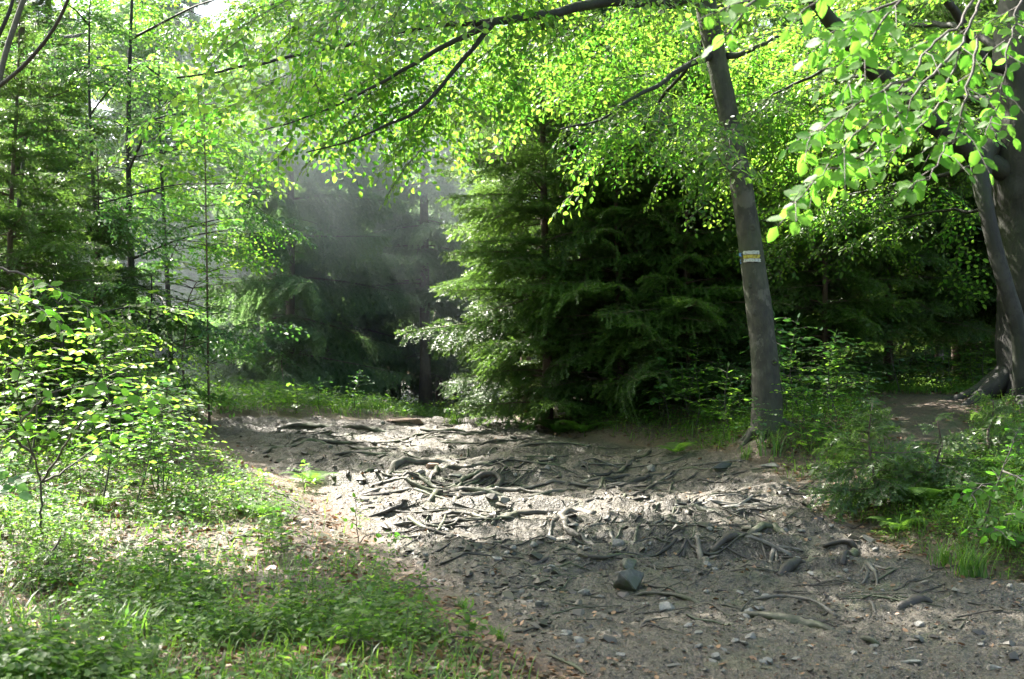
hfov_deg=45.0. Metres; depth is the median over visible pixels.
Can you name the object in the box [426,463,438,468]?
stone
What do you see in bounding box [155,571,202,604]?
seedling
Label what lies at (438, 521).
tree root
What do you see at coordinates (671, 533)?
tree root
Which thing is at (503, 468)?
tree root
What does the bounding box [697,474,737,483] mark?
fallen twig
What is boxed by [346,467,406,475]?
tree root
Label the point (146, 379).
beech sapling
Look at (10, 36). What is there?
young ash tree
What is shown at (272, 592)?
seedling
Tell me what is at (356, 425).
tree root
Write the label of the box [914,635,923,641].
stone
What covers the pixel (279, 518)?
seedling
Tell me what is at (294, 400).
maple seedling
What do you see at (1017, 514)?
beech shrub
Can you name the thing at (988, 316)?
fir tree
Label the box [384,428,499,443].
tree root
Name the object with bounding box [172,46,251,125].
broadleaf tree
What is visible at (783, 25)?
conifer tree
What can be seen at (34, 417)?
beech sapling
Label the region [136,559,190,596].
grass tuft
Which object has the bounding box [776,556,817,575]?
tree root
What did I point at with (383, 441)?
tree root
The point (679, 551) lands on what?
tree root
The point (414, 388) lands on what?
conifer tree
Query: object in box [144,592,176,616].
seedling
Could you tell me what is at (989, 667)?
stone
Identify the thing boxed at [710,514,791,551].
tree root
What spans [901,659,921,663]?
stone
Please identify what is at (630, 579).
rock
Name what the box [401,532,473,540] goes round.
tree root
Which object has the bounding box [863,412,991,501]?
fir sapling
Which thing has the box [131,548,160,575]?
seedling
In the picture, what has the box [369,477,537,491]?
tree root
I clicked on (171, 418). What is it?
beech sapling
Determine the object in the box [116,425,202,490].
beech sapling
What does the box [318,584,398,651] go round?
seedling
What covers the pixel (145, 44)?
broadleaf tree
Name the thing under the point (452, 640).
fallen twig
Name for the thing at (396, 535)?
beech seedling
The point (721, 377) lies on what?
beech sapling
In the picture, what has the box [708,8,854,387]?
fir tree
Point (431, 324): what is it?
spruce tree
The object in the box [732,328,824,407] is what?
beech sapling
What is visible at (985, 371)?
beech sapling
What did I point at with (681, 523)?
tree root
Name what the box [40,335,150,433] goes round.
beech sapling
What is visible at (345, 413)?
grass
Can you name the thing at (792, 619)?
tree root
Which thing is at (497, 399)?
conifer tree
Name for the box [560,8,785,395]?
fir tree
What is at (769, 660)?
stone
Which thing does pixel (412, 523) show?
tree root
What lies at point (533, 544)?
stone
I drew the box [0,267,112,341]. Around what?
hazel shrub
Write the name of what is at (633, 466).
tree root
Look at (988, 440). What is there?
fir sapling
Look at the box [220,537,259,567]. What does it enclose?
seedling
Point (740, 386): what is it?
beech sapling
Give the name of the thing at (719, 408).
beech sapling
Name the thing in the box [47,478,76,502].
seedling
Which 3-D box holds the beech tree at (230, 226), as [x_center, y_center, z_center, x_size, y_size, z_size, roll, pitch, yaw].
[-5.835,-2.013,22.209,4.934,6.485,5.219,1,-2,-33]
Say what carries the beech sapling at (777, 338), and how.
on the forest floor
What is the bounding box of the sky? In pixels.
[0,0,770,375]
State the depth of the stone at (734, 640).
6.73 m
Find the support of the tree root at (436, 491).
on the path
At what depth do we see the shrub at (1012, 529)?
8.36 m
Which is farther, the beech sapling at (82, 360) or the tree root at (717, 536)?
the beech sapling at (82, 360)
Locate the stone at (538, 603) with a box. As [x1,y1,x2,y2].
[534,600,544,605]
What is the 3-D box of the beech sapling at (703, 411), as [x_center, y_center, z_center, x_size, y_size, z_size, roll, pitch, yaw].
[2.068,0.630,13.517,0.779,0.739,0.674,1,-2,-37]
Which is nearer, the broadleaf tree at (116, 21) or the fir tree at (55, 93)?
the fir tree at (55, 93)
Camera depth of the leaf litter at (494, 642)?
6.82 m
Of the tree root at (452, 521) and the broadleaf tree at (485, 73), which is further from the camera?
the broadleaf tree at (485, 73)
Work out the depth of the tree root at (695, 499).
9.82 m
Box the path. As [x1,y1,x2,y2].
[190,415,1023,678]
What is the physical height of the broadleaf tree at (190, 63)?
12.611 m
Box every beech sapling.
[0,277,93,450]
[0,286,132,482]
[0,346,81,478]
[0,410,44,458]
[0,438,46,476]
[4,384,29,422]
[6,325,66,422]
[10,392,61,441]
[16,313,133,417]
[16,325,199,496]
[26,311,191,473]
[35,405,74,447]
[37,339,142,433]
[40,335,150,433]
[42,439,103,499]
[45,366,140,452]
[70,377,206,501]
[94,358,181,438]
[99,365,206,459]
[102,375,147,431]
[108,375,207,472]
[109,412,186,496]
[109,415,149,440]
[110,329,199,394]
[110,390,220,503]
[112,370,183,431]
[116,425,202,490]
[117,380,226,492]
[125,434,189,495]
[154,409,197,463]
[165,393,210,449]
[431,384,466,412]
[608,354,631,412]
[620,337,711,419]
[634,374,698,425]
[638,360,682,418]
[655,340,723,412]
[656,365,711,418]
[666,363,728,427]
[690,362,750,431]
[694,355,744,408]
[697,394,734,423]
[699,352,725,394]
[699,396,747,436]
[708,394,740,426]
[711,373,751,415]
[716,319,802,379]
[729,371,751,401]
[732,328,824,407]
[733,397,779,439]
[734,318,821,382]
[737,311,840,405]
[742,354,831,415]
[750,313,834,409]
[758,381,812,441]
[770,350,843,426]
[782,330,875,416]
[783,383,800,412]
[788,338,829,388]
[788,387,830,422]
[792,374,818,399]
[793,334,876,419]
[797,344,862,395]
[803,337,880,409]
[805,373,846,400]
[823,363,859,397]
[832,398,880,446]
[839,363,895,422]
[854,319,931,391]
[870,323,935,387]
[877,333,934,387]
[882,310,970,388]
[887,356,923,384]
[899,340,959,383]
[917,350,960,391]
[921,343,971,385]
[926,358,954,387]
[941,331,993,377]
[953,337,996,379]
[956,343,992,382]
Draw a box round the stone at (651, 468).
[647,465,654,471]
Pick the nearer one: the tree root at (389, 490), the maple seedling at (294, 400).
the tree root at (389, 490)
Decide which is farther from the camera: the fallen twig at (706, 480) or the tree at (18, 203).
the tree at (18, 203)
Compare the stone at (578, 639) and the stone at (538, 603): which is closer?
the stone at (578, 639)
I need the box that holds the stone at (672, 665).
[666,663,680,666]
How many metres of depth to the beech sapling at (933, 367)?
15.15 m
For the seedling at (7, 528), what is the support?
on the forest floor
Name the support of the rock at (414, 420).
on the path
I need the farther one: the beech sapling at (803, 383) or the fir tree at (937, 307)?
the fir tree at (937, 307)
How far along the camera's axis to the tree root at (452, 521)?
9.36 m
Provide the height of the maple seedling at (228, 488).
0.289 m
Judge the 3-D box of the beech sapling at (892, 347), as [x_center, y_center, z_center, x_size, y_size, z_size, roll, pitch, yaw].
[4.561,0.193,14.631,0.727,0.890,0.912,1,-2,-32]
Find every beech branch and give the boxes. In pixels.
[678,0,833,59]
[767,0,1023,241]
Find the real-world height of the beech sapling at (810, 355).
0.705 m
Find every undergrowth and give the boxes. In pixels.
[0,402,614,678]
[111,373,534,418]
[554,372,1023,581]
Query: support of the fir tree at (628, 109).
on the forest floor
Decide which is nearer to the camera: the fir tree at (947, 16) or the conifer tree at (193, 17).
the fir tree at (947, 16)
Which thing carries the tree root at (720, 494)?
on the path
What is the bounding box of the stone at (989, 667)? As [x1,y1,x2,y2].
[986,664,1001,670]
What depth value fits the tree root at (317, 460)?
12.10 m
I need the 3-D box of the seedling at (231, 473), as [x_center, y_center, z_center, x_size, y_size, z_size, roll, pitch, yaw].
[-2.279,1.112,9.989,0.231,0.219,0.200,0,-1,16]
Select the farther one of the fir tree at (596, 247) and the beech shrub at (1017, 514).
the fir tree at (596, 247)
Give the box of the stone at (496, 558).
[492,556,502,560]
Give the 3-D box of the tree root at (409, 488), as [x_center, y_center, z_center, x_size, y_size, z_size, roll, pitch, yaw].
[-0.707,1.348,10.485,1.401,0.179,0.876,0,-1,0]
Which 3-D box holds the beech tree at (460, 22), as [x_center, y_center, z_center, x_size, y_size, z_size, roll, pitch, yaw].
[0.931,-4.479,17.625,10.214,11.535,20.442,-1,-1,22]
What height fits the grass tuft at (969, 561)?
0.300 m
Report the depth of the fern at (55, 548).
7.05 m
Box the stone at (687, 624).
[684,622,691,627]
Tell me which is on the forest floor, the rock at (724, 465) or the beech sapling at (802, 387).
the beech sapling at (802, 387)
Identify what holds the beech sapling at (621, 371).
on the forest floor
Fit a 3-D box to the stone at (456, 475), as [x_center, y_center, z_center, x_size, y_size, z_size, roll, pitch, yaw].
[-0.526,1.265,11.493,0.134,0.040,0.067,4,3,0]
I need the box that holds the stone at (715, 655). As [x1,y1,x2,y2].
[711,652,719,658]
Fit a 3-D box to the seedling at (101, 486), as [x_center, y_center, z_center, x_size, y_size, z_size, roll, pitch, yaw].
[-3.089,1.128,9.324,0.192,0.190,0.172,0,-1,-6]
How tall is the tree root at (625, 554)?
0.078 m
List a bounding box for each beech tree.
[0,0,316,409]
[0,0,329,355]
[0,273,224,451]
[1,0,301,261]
[36,39,335,378]
[44,276,309,429]
[104,0,948,449]
[638,0,1023,407]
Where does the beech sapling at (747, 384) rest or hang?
on the forest floor
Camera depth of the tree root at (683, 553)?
8.86 m
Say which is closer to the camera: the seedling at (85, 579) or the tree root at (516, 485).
the seedling at (85, 579)
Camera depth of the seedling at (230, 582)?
6.89 m
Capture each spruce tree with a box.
[0,30,149,374]
[59,52,234,394]
[136,78,278,386]
[159,0,421,399]
[214,0,465,400]
[309,57,447,398]
[335,152,462,402]
[346,8,495,414]
[368,138,475,406]
[387,151,509,402]
[397,124,541,393]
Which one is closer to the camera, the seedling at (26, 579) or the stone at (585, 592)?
the seedling at (26, 579)
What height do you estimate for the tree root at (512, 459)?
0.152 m
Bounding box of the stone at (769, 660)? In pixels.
[763,657,772,663]
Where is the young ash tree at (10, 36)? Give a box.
[0,0,25,89]
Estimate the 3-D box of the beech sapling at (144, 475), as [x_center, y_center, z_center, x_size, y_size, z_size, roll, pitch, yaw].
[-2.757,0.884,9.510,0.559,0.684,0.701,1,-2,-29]
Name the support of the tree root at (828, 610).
on the path
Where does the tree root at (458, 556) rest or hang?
on the path
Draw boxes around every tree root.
[260,430,331,453]
[260,438,450,454]
[277,422,391,431]
[286,436,416,446]
[293,454,356,463]
[295,431,380,439]
[307,430,436,439]
[311,451,389,456]
[335,439,449,442]
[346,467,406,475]
[352,487,502,513]
[357,486,564,495]
[365,500,524,516]
[368,487,413,493]
[368,499,447,516]
[369,467,502,487]
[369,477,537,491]
[375,433,455,442]
[380,471,475,491]
[382,467,577,485]
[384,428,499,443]
[385,456,454,473]
[386,519,525,532]
[388,516,501,527]
[401,451,473,465]
[401,473,469,488]
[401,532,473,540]
[402,431,495,438]
[402,514,503,532]
[402,528,514,537]
[406,427,465,431]
[407,515,472,537]
[408,486,506,505]
[408,508,511,543]
[411,436,539,446]
[416,465,612,488]
[418,467,573,489]
[429,461,502,480]
[431,536,526,553]
[433,507,484,515]
[434,424,489,428]
[435,510,529,519]
[435,552,523,566]
[438,469,613,485]
[440,467,537,486]
[454,469,535,486]
[469,465,614,485]
[472,471,503,487]
[476,437,543,445]
[480,458,560,467]
[481,504,737,544]
[485,440,531,455]
[485,454,614,465]
[485,506,642,549]
[491,508,561,524]
[501,551,675,570]
[512,479,621,489]
[515,470,747,496]
[516,441,585,446]
[522,495,774,544]
[527,552,632,567]
[540,507,595,544]
[544,653,585,673]
[560,462,697,509]
[561,521,782,557]
[570,456,614,493]
[580,452,688,467]
[582,457,648,465]
[583,455,684,482]
[585,447,652,476]
[586,494,773,526]
[590,473,638,493]
[604,537,672,556]
[605,460,744,484]
[609,530,613,546]
[611,536,848,560]
[621,536,670,543]
[626,492,718,551]
[628,517,806,555]
[631,493,698,499]
[631,591,700,602]
[632,467,681,482]
[633,479,686,486]
[654,534,746,556]
[655,494,768,515]
[664,509,854,536]
[665,522,753,536]
[668,476,673,493]
[672,503,717,511]
[676,466,727,470]
[678,521,785,556]
[680,513,695,557]
[682,535,708,561]
[690,491,768,561]
[695,529,723,557]
[702,492,820,510]
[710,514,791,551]
[711,487,781,504]
[738,611,841,632]
[744,534,802,561]
[753,594,837,616]
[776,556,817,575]
[822,538,859,564]
[857,560,884,585]
[868,600,875,611]
[895,594,932,609]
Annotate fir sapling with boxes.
[800,397,940,523]
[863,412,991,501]
[944,390,1023,459]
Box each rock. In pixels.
[385,418,423,423]
[613,568,643,591]
[621,558,636,569]
[712,461,732,468]
[722,504,738,508]
[760,463,778,467]
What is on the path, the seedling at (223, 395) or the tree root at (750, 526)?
the tree root at (750, 526)
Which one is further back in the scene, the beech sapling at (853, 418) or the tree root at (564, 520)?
the beech sapling at (853, 418)
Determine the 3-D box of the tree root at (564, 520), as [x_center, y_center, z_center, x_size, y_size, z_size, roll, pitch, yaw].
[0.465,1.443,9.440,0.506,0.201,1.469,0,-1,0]
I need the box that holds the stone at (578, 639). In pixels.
[574,636,583,642]
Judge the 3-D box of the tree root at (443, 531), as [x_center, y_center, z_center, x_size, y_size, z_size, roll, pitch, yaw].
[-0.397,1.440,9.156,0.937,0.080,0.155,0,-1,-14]
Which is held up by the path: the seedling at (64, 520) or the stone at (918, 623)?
the stone at (918, 623)
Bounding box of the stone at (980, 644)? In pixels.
[977,643,984,646]
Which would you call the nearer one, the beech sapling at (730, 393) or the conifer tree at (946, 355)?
the beech sapling at (730, 393)
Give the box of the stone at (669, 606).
[659,601,674,611]
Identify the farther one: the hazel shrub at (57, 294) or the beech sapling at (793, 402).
the beech sapling at (793, 402)
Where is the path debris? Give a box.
[242,427,1023,678]
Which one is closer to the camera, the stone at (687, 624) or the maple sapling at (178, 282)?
the stone at (687, 624)
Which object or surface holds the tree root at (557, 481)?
on the path
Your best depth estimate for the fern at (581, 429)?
14.43 m
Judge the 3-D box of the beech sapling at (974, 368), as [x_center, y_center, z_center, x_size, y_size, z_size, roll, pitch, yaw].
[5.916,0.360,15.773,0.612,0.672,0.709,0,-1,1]
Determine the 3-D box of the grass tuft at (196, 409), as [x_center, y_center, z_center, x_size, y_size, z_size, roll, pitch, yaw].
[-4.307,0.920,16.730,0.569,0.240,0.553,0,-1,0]
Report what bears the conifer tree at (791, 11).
on the forest floor
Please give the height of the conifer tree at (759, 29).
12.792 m
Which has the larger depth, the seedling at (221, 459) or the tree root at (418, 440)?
the tree root at (418, 440)
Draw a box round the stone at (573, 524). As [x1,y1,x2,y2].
[566,523,578,526]
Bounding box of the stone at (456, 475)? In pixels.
[449,474,461,476]
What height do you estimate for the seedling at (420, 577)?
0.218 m
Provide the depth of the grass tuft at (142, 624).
6.01 m
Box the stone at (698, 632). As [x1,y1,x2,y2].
[694,629,709,633]
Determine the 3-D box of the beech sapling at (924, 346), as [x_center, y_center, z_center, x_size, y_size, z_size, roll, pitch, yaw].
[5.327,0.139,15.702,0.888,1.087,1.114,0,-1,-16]
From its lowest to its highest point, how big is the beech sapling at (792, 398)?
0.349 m
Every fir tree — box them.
[0,0,140,365]
[0,0,160,432]
[1,136,185,409]
[395,0,660,430]
[431,0,577,417]
[503,61,746,425]
[513,9,652,386]
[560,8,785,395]
[569,17,669,377]
[590,95,797,417]
[631,0,842,388]
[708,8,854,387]
[739,18,932,395]
[765,0,996,388]
[779,1,931,382]
[861,0,991,387]
[870,0,996,382]
[901,0,998,388]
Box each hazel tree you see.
[0,0,69,87]
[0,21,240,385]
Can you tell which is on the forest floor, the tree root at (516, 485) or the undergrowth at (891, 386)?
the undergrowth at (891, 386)
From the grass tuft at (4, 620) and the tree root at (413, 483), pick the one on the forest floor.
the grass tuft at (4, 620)
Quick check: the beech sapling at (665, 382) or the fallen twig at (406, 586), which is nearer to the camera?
the fallen twig at (406, 586)
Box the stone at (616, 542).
[612,538,625,546]
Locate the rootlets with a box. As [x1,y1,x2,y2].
[338,423,1023,634]
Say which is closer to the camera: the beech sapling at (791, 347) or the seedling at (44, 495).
the seedling at (44, 495)
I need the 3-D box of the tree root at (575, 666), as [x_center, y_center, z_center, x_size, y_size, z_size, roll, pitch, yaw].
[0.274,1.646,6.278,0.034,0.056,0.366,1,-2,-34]
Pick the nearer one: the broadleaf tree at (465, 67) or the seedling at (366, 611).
the seedling at (366, 611)
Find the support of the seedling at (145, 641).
on the forest floor
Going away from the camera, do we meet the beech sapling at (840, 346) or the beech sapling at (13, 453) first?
the beech sapling at (13, 453)
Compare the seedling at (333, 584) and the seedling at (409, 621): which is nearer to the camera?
the seedling at (409, 621)
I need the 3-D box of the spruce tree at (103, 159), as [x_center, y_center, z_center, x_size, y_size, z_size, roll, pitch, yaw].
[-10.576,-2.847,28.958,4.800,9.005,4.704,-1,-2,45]
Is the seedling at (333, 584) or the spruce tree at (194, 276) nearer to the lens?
the seedling at (333, 584)
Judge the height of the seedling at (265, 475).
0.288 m
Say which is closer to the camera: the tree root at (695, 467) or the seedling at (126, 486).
the seedling at (126, 486)
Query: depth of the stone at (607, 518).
9.57 m
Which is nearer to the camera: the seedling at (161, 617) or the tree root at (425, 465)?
the seedling at (161, 617)
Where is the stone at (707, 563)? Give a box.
[703,561,710,567]
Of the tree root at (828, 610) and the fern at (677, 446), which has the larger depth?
the fern at (677, 446)
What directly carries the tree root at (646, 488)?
on the path
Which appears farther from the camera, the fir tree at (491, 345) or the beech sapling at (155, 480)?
the fir tree at (491, 345)
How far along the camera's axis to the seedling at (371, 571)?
6.71 m
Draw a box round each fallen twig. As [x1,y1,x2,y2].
[230,522,285,541]
[263,490,309,512]
[311,635,385,648]
[367,576,436,600]
[424,623,477,647]
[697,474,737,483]
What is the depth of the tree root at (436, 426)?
15.67 m
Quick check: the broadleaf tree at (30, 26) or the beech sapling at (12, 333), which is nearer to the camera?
the beech sapling at (12, 333)
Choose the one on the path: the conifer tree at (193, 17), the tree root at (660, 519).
the tree root at (660, 519)
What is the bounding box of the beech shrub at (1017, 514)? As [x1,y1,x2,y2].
[942,422,1023,545]
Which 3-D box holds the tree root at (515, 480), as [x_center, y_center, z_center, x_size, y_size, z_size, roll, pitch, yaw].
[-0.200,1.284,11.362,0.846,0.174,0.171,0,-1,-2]
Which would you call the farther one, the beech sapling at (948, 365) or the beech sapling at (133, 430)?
the beech sapling at (948, 365)
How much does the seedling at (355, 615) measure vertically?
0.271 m
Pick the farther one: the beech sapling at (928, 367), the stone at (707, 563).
the beech sapling at (928, 367)
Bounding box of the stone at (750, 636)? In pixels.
[745,633,755,638]
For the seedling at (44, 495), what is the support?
on the forest floor
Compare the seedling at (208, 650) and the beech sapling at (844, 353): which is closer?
the seedling at (208, 650)
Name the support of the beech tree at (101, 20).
on the forest floor
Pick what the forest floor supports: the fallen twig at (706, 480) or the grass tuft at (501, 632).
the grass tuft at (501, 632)
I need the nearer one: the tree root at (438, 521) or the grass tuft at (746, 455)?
the tree root at (438, 521)
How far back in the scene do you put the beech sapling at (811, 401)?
11.87 m
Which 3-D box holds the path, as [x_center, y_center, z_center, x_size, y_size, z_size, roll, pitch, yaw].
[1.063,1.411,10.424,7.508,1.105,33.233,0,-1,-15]
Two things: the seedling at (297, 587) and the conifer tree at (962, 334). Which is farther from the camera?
the conifer tree at (962, 334)
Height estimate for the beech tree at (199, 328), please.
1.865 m
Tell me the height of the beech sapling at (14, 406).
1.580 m
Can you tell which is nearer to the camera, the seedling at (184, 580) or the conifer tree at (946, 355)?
the seedling at (184, 580)
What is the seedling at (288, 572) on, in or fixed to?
on the forest floor
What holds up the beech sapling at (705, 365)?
on the forest floor
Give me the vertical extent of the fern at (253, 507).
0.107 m
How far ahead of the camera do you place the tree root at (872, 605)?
7.41 m
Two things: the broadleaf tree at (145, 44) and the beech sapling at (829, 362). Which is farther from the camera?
the broadleaf tree at (145, 44)
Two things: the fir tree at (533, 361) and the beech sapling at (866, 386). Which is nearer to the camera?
the beech sapling at (866, 386)
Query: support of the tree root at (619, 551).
on the path
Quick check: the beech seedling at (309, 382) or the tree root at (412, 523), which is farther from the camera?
the beech seedling at (309, 382)
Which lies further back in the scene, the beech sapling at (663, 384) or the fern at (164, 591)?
the beech sapling at (663, 384)
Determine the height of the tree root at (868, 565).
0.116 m
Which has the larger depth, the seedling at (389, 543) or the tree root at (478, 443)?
the tree root at (478, 443)
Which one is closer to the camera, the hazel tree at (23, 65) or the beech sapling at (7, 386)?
the hazel tree at (23, 65)
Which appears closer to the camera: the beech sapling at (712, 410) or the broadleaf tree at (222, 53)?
the beech sapling at (712, 410)
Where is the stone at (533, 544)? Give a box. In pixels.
[530,541,537,546]
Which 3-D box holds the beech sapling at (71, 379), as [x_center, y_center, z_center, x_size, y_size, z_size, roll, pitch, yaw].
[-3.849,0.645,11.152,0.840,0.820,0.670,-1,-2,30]
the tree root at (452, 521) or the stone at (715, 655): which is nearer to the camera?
the stone at (715, 655)
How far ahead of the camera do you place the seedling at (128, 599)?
6.22 m
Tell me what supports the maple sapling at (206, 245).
on the forest floor
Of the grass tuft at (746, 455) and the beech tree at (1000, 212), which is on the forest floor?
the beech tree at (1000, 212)
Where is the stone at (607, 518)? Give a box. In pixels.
[603,515,610,520]
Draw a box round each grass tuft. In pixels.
[0,581,129,649]
[94,590,172,641]
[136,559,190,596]
[189,402,206,415]
[331,402,341,412]
[441,407,464,424]
[451,594,473,608]
[482,623,512,642]
[731,444,756,459]
[752,428,789,456]
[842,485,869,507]
[924,536,964,567]
[936,534,1002,579]
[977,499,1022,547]
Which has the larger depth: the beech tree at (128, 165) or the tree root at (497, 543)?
the beech tree at (128, 165)
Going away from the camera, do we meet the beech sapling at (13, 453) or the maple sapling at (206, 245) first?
the beech sapling at (13, 453)
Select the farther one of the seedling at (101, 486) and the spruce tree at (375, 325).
the spruce tree at (375, 325)
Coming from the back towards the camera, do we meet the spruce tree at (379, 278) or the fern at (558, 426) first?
the spruce tree at (379, 278)
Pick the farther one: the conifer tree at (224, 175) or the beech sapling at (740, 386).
the conifer tree at (224, 175)
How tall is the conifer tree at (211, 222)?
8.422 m
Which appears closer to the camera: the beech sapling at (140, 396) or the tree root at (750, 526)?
the tree root at (750, 526)
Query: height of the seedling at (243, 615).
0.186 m
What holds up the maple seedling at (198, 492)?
on the forest floor
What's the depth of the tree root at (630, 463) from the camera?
12.07 m
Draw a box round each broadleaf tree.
[1,16,121,186]
[2,16,224,282]
[3,2,211,260]
[6,0,269,222]
[7,0,410,261]
[8,0,198,281]
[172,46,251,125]
[188,22,282,105]
[210,71,447,361]
[212,0,463,242]
[352,18,510,170]
[378,28,527,398]
[420,79,524,391]
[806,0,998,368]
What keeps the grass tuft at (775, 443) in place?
on the forest floor
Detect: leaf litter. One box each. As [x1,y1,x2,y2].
[0,408,634,678]
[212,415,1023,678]
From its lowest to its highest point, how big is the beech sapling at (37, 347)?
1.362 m
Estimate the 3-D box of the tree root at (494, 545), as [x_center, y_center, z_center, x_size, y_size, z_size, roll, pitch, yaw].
[0.492,1.417,9.316,0.125,0.178,1.914,-1,-2,43]
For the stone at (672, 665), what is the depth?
6.33 m
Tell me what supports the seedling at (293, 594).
on the forest floor
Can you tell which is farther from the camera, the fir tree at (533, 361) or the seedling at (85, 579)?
the fir tree at (533, 361)
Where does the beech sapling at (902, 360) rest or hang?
on the forest floor
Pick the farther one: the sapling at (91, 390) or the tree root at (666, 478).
the tree root at (666, 478)
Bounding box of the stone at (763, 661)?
[759,659,767,664]
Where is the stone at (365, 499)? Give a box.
[359,497,369,502]
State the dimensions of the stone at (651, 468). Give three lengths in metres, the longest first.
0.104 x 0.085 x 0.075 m
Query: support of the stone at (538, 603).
on the path
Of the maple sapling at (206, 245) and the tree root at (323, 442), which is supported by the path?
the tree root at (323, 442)
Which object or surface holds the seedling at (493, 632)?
on the forest floor
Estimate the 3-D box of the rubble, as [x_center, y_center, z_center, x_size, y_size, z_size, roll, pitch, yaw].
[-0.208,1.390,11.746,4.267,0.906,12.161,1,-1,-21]
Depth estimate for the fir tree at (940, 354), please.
22.94 m
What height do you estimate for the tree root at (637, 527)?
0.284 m
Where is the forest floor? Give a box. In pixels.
[0,381,1023,678]
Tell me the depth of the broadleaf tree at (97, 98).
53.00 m
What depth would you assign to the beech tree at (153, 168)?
21.50 m
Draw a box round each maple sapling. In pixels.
[133,273,237,429]
[142,88,264,428]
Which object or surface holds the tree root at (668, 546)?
on the path
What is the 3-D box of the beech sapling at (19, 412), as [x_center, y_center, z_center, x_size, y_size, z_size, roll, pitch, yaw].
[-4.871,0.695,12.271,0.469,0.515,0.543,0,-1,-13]
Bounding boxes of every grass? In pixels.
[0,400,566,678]
[109,381,517,418]
[553,378,1023,579]
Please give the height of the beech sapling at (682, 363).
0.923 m
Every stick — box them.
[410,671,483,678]
[512,627,539,632]
[859,635,879,645]
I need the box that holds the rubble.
[223,416,1023,675]
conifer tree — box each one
[103,48,155,172]
[115,0,248,377]
[123,93,177,284]
[135,103,216,370]
[197,109,250,368]
[370,143,460,402]
[410,222,492,402]
[465,0,638,415]
[483,8,680,401]
[644,14,680,114]
[655,0,820,336]
[735,0,899,383]
[769,0,790,40]
[817,0,994,389]
[857,2,997,383]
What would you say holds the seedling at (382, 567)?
on the forest floor
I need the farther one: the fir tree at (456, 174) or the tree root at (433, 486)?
the fir tree at (456, 174)
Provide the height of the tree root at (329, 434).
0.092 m
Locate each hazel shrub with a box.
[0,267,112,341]
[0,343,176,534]
[0,446,39,499]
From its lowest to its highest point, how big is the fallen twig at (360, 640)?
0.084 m
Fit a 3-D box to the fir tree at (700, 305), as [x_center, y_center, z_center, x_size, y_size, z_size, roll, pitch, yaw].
[2.204,-1.007,14.883,2.629,3.960,2.981,0,-1,0]
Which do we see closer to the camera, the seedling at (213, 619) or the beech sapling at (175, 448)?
the seedling at (213, 619)
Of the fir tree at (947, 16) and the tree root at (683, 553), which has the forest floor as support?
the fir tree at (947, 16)
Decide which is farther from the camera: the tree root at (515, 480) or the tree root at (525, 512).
the tree root at (515, 480)
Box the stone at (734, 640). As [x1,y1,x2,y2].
[731,638,738,642]
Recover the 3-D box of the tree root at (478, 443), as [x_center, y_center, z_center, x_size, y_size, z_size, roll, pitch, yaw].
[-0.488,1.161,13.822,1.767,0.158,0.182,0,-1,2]
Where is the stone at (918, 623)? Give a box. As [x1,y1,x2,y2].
[913,621,924,626]
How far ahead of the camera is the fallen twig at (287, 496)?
9.55 m
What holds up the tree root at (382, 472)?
on the path
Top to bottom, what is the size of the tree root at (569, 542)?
0.219 m
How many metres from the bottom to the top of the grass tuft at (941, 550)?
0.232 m
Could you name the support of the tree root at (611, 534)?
on the path
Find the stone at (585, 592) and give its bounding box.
[578,588,589,595]
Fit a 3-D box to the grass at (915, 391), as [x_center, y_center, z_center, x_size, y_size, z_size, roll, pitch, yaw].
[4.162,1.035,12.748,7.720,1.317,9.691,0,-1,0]
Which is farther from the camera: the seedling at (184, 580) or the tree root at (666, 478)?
the tree root at (666, 478)
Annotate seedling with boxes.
[0,524,35,559]
[0,539,53,591]
[7,508,42,536]
[12,547,64,581]
[25,555,67,591]
[25,614,96,655]
[30,485,57,508]
[42,585,91,622]
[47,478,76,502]
[52,517,86,547]
[55,495,89,527]
[68,581,132,627]
[69,577,113,616]
[71,600,138,641]
[88,448,128,475]
[88,469,111,486]
[88,477,113,494]
[89,583,120,611]
[101,474,153,511]
[105,608,156,647]
[113,597,140,622]
[118,639,168,666]
[130,513,175,547]
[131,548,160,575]
[132,501,151,522]
[139,528,201,578]
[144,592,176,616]
[149,601,174,629]
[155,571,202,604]
[160,528,200,570]
[163,497,204,527]
[163,578,205,614]
[170,613,206,647]
[172,486,214,513]
[172,553,230,607]
[174,455,198,471]
[180,519,209,545]
[183,629,228,667]
[194,451,216,469]
[197,451,216,469]
[202,608,236,629]
[204,453,238,477]
[206,380,237,409]
[213,465,243,484]
[214,475,254,508]
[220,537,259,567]
[220,566,246,596]
[223,460,251,482]
[230,601,255,628]
[236,508,290,546]
[239,468,284,496]
[249,512,288,541]
[251,582,292,614]
[256,555,318,605]
[257,501,301,545]
[258,523,300,560]
[259,508,306,537]
[276,588,316,612]
[279,378,314,413]
[284,572,316,612]
[285,459,321,485]
[289,552,333,603]
[305,377,339,405]
[305,573,354,602]
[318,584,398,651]
[321,599,380,645]
[331,369,378,410]
[338,548,403,609]
[343,493,411,542]
[351,506,367,532]
[362,562,391,583]
[367,587,400,618]
[371,533,412,573]
[376,634,418,667]
[377,598,431,653]
[392,593,437,632]
[397,563,439,591]
[433,598,498,649]
[446,602,497,648]
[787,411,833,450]
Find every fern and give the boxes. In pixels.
[0,535,88,591]
[65,489,131,506]
[127,586,208,605]
[232,501,298,513]
[278,470,340,482]
[521,418,592,433]
[555,420,611,432]
[655,442,696,452]
[867,515,928,530]
[884,478,976,502]
[928,449,1022,465]

